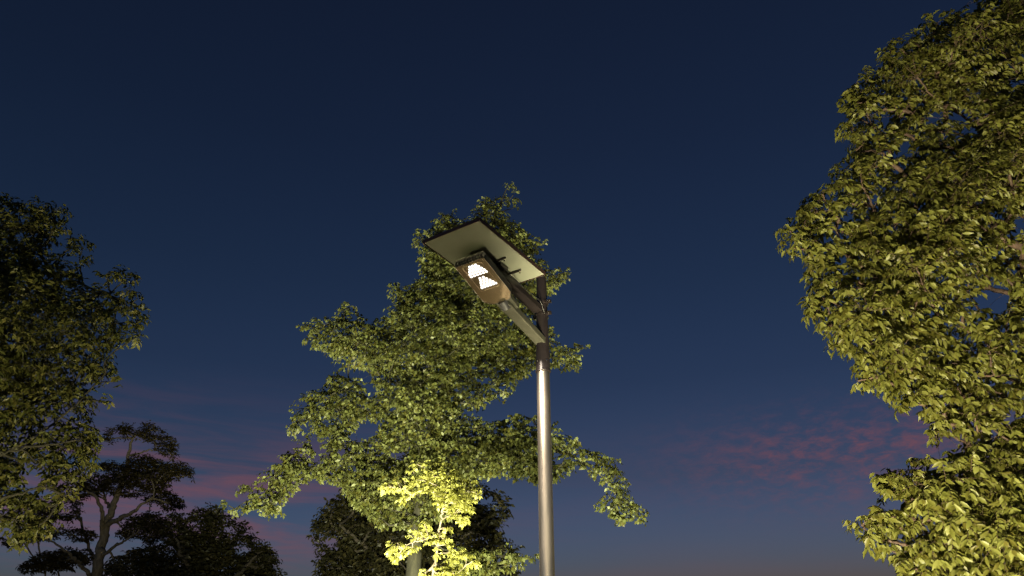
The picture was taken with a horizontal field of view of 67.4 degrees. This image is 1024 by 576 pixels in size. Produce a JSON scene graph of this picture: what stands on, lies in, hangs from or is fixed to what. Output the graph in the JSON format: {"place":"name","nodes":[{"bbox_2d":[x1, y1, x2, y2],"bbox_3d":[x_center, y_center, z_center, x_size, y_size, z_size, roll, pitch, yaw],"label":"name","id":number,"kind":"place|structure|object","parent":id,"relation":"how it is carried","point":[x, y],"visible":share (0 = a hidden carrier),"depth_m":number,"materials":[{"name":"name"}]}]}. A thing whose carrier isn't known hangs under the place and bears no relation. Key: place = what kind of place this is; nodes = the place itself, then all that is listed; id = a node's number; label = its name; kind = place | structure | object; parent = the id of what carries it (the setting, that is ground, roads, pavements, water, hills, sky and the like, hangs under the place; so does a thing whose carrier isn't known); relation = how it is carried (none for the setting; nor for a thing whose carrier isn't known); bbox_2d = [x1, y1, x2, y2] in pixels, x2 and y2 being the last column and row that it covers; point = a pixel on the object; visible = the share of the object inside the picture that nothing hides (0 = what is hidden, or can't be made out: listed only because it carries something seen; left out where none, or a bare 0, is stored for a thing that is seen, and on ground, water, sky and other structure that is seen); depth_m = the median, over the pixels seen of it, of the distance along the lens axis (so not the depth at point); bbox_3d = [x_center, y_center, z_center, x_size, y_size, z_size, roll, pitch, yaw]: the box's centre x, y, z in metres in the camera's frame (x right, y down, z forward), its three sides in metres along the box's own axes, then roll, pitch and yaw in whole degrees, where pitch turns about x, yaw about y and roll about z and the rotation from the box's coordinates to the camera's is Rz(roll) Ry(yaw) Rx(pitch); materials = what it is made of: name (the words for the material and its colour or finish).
{"place":"outdoors","nodes":[
{"label":"outdoors","id":0,"kind":"place"},
{"bbox_2d":[0,0,1023,575],"label":"sky","id":1,"kind":"structure","parent":0,"point":[262,168],"materials":[{"name":"blue"}]},
{"bbox_2d":[773,0,1023,575],"bbox_3d":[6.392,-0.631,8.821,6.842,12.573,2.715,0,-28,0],"label":"broadleaf tree","id":2,"kind":"object","parent":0,"point":[977,503],"visible":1,"depth_m":8.39,"materials":[{"name":"green plant"}]},
{"label":"path","id":3,"kind":"structure","parent":0,"visible":0},
{"bbox_2d":[423,217,554,575],"bbox_3d":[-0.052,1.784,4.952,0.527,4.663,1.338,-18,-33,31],"label":"street lamp","id":4,"kind":"object","parent":3,"relation":"on","point":[490,264],"visible":1,"depth_m":5.71,"materials":[{"name":"metal"}]},
{"label":"ground","id":5,"kind":"structure","parent":0,"visible":0},
{"bbox_2d":[0,192,150,555],"bbox_3d":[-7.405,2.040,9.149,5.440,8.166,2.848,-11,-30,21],"label":"shade tree","id":6,"kind":"object","parent":5,"relation":"on","point":[27,272],"visible":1,"depth_m":9.50,"materials":[{"name":"green plant"}]},
{"bbox_2d":[0,420,195,575],"bbox_3d":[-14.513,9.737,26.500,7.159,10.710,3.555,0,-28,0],"label":"umbrella tree","id":7,"kind":"object","parent":5,"relation":"on","point":[125,475],"visible":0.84,"depth_m":27.12,"materials":[{"name":"green plant"}]},
{"bbox_2d":[130,502,287,575],"bbox_3d":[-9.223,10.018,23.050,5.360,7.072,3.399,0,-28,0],"label":"round tree","id":8,"kind":"object","parent":5,"relation":"on","point":[207,553],"visible":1,"depth_m":23.69,"materials":[{"name":"green plant"}]},
{"bbox_2d":[305,455,525,575],"bbox_3d":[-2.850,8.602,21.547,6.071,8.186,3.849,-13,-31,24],"label":"dark tree","id":9,"kind":"object","parent":5,"relation":"on","point":[362,549],"visible":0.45,"depth_m":21.77,"materials":[{"name":"green plant"}]},
{"bbox_2d":[377,457,482,575],"bbox_3d":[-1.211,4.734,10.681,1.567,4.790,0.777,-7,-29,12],"label":"young tree","id":10,"kind":"object","parent":5,"relation":"on","point":[457,497],"visible":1,"depth_m":11.29,"materials":[{"name":"green plant"}]},
{"bbox_2d":[219,183,649,575],"bbox_3d":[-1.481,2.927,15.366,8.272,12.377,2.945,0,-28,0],"label":"linden tree","id":11,"kind":"object","parent":5,"relation":"on","point":[452,311],"visible":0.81,"depth_m":15.40,"materials":[{"name":"green plant"}]}
]}

